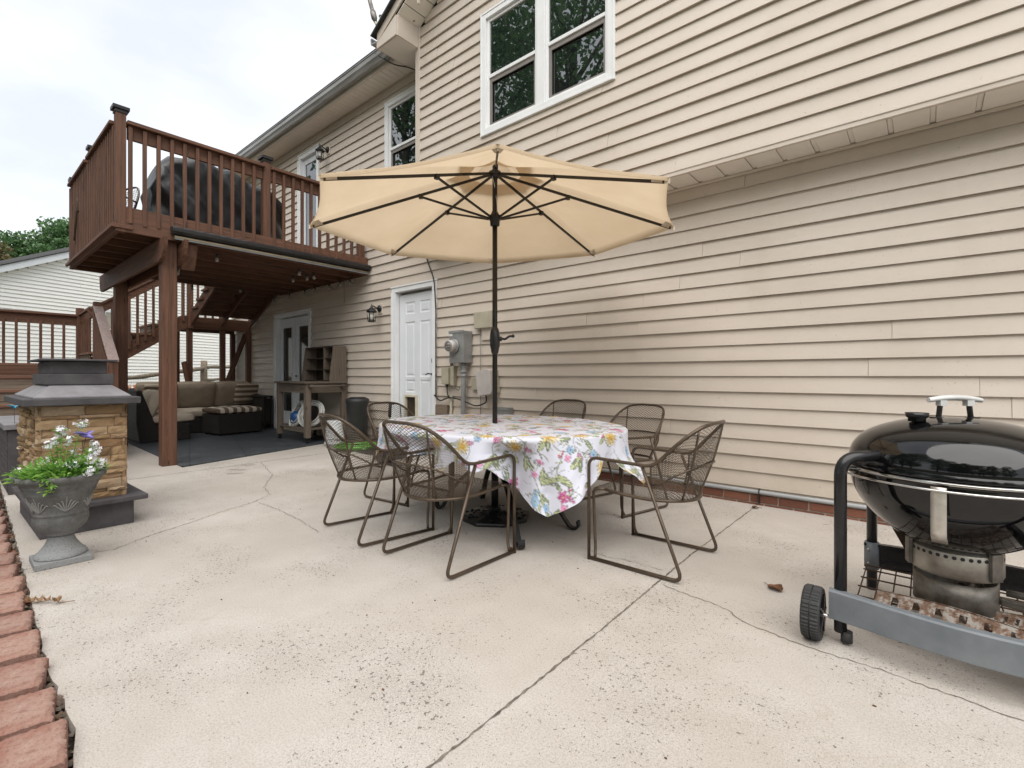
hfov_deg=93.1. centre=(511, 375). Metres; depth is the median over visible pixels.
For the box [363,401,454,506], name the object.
armchair
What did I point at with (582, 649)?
patio debris
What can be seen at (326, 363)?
shelf hutch
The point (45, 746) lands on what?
paver block
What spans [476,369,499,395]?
telephone box
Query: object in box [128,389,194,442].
wicker sofa
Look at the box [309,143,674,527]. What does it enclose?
patio umbrella
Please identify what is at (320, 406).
white hose
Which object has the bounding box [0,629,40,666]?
paver block
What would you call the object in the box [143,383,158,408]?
throw pillow
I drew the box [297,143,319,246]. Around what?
balcony door
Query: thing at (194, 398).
wicker sofa
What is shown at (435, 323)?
door cable
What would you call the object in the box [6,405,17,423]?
teal bird stake
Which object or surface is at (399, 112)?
window
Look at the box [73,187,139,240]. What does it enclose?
deck chair
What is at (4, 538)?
paver block
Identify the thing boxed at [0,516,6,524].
paver block
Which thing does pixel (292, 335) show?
french door
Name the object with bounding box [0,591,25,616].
paver block
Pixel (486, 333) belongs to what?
wall vent
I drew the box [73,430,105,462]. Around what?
hummingbird stake
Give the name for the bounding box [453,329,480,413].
drop wire
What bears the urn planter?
on the patio
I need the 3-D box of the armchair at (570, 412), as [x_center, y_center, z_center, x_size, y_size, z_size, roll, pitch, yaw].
[0.396,0.631,4.662,0.563,0.797,0.644,0,0,40]
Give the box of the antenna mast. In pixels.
[368,0,381,24]
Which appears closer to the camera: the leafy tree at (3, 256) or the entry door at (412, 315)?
the entry door at (412, 315)
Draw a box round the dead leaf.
[766,583,782,590]
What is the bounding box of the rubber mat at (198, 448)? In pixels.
[128,427,324,466]
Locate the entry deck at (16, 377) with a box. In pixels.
[0,301,118,415]
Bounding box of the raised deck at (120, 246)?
[65,103,367,466]
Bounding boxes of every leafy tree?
[0,230,58,258]
[0,241,13,260]
[16,216,68,254]
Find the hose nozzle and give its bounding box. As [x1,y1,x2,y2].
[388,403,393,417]
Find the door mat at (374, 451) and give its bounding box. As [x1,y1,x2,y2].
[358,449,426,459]
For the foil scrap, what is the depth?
1.84 m
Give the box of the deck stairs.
[79,279,276,382]
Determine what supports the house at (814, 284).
on the ground
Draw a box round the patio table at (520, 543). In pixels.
[435,469,580,548]
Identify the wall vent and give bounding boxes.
[482,328,490,339]
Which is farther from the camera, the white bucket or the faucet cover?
the white bucket
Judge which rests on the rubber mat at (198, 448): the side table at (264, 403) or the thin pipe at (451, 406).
the side table at (264, 403)
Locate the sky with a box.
[0,0,389,244]
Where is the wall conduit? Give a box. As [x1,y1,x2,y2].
[601,468,865,509]
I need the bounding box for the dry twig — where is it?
[24,595,74,602]
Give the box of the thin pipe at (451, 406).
[450,396,452,414]
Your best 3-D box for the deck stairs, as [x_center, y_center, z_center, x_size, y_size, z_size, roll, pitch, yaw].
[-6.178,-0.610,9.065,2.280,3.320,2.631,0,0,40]
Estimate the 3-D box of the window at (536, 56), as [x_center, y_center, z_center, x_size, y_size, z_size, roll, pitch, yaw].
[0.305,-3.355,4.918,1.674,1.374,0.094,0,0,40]
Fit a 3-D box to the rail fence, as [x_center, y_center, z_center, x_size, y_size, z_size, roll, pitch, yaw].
[-8.601,0.227,14.402,0.733,1.807,8.976,0,0,2]
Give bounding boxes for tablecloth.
[375,414,644,516]
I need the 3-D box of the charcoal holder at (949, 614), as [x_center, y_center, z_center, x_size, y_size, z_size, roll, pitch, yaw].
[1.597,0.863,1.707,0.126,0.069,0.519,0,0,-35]
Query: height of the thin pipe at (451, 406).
0.730 m
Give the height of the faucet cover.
0.140 m
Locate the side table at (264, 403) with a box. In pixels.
[253,395,272,428]
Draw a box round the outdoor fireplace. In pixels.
[4,358,147,539]
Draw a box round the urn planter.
[10,468,106,571]
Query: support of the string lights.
hanging from the raised deck at (120, 246)
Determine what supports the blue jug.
on the potting bench at (308, 388)
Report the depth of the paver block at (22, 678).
1.59 m
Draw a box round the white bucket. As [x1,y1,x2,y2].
[324,420,344,445]
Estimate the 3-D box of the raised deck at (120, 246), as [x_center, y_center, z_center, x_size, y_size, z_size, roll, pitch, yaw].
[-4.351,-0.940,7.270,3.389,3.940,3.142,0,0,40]
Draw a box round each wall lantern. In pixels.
[315,144,330,160]
[366,303,382,321]
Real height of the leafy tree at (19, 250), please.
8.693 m
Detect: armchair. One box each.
[318,413,434,546]
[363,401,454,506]
[382,420,515,578]
[510,399,585,484]
[582,403,668,518]
[587,420,725,581]
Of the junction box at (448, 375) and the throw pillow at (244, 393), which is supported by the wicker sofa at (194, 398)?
the throw pillow at (244, 393)
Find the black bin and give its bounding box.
[345,397,368,444]
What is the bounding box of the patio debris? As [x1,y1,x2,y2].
[79,514,908,758]
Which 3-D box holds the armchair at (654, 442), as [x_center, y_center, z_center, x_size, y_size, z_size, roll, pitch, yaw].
[0.894,0.631,3.907,0.644,0.797,0.563,0,0,-36]
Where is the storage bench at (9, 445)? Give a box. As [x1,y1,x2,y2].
[0,415,19,494]
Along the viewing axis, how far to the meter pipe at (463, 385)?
5.95 m
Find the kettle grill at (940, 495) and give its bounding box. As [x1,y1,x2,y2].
[799,395,1023,677]
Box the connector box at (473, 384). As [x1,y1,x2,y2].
[471,377,476,389]
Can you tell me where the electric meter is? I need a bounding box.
[444,330,471,362]
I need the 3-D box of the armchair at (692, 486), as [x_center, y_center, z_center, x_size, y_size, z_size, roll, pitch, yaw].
[0.846,0.631,2.734,0.644,0.797,0.563,0,0,40]
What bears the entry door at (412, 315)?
in the house at (814, 284)
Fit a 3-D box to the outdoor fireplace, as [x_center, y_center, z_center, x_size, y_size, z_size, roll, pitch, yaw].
[-3.178,0.458,3.521,1.055,1.145,0.630,0,0,39]
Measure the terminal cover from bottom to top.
0.200 m
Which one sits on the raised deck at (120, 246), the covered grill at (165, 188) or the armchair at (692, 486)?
the covered grill at (165, 188)
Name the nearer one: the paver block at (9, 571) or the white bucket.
the paver block at (9, 571)
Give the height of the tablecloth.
0.459 m
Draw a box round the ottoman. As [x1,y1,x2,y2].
[202,405,261,435]
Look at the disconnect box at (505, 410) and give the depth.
5.52 m
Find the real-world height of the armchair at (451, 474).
0.797 m
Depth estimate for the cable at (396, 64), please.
6.50 m
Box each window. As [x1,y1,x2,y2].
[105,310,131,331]
[384,85,414,166]
[480,0,615,137]
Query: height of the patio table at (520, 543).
0.673 m
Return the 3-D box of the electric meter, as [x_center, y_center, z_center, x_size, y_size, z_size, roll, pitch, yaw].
[-0.666,-0.357,5.944,0.260,0.395,0.270,0,0,40]
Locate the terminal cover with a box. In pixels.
[474,310,491,328]
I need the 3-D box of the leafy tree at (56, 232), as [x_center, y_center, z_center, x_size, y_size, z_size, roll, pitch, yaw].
[-23.960,-3.845,26.217,4.957,9.761,4.775,0,0,14]
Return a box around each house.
[0,247,240,387]
[218,0,1023,525]
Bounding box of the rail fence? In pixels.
[128,360,229,387]
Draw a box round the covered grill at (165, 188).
[140,156,281,239]
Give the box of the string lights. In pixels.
[177,254,354,302]
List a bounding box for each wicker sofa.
[128,381,266,433]
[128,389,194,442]
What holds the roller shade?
attached to the raised deck at (120, 246)
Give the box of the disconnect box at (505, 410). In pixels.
[497,407,512,414]
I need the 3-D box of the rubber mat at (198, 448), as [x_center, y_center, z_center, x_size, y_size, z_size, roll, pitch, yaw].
[-4.583,1.022,7.807,4.379,0.014,2.450,0,0,40]
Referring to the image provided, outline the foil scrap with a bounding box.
[955,580,983,587]
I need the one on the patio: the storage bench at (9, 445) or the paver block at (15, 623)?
the storage bench at (9, 445)
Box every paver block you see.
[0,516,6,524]
[0,524,7,534]
[0,534,9,542]
[0,542,10,553]
[0,552,15,565]
[0,564,18,578]
[0,576,24,594]
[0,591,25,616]
[0,610,33,637]
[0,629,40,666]
[0,657,48,701]
[0,687,56,741]
[0,719,68,767]
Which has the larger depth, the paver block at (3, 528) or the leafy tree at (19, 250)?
the leafy tree at (19, 250)
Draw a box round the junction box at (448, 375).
[441,363,456,386]
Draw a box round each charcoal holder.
[875,590,1023,639]
[990,611,1023,637]
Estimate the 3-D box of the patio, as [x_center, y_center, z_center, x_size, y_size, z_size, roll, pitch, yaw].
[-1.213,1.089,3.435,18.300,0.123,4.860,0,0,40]
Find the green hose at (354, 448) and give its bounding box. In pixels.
[334,441,375,450]
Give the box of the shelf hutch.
[301,346,346,380]
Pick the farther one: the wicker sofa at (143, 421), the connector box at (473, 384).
the wicker sofa at (143, 421)
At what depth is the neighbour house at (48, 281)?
15.40 m
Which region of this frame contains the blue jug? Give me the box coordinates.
[290,411,299,424]
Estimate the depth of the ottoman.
8.43 m
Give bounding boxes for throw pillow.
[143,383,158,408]
[233,383,258,403]
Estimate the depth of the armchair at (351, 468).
3.03 m
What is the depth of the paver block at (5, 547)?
2.81 m
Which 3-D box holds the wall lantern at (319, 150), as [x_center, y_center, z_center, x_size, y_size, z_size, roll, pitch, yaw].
[-3.163,-3.740,8.102,0.152,0.291,0.231,0,0,40]
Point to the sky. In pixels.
(219, 74)
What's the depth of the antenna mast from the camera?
6.32 m
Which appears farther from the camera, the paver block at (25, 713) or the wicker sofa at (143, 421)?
the wicker sofa at (143, 421)
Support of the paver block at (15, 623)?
on the soil bed
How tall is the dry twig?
0.028 m
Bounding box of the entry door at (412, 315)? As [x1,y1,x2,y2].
[390,279,443,418]
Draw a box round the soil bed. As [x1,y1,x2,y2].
[0,488,74,767]
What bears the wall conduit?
attached to the house at (814, 284)
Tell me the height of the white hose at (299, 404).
0.424 m
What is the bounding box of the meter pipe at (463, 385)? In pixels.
[460,363,465,413]
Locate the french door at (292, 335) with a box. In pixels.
[273,308,315,427]
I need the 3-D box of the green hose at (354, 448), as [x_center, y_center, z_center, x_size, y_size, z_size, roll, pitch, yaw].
[-2.191,0.989,6.828,0.591,0.082,0.597,0,0,40]
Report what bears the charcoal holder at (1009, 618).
attached to the kettle grill at (940, 495)
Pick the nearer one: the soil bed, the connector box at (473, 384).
the soil bed
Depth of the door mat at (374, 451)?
6.44 m
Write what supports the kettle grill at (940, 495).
on the patio
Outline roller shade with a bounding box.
[170,226,370,274]
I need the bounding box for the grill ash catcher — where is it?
[913,565,1023,617]
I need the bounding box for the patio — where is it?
[0,443,1023,767]
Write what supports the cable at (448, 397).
attached to the house at (814, 284)
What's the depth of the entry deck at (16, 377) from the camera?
6.97 m
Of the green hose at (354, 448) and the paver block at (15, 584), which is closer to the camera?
the paver block at (15, 584)
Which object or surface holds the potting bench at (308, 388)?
on the rubber mat at (198, 448)
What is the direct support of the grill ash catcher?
attached to the kettle grill at (940, 495)
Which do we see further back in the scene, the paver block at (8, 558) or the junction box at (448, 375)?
the junction box at (448, 375)
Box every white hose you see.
[289,400,303,425]
[297,400,324,426]
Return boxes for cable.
[375,53,414,69]
[427,259,435,395]
[434,387,486,405]
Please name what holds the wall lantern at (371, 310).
attached to the house at (814, 284)
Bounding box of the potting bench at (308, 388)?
[274,381,347,443]
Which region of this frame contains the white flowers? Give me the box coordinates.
[0,419,111,496]
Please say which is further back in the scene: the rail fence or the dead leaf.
the rail fence
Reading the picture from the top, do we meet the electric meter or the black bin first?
the electric meter
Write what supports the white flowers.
in the urn planter
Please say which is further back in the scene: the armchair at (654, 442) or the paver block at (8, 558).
the armchair at (654, 442)
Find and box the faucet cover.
[435,404,449,414]

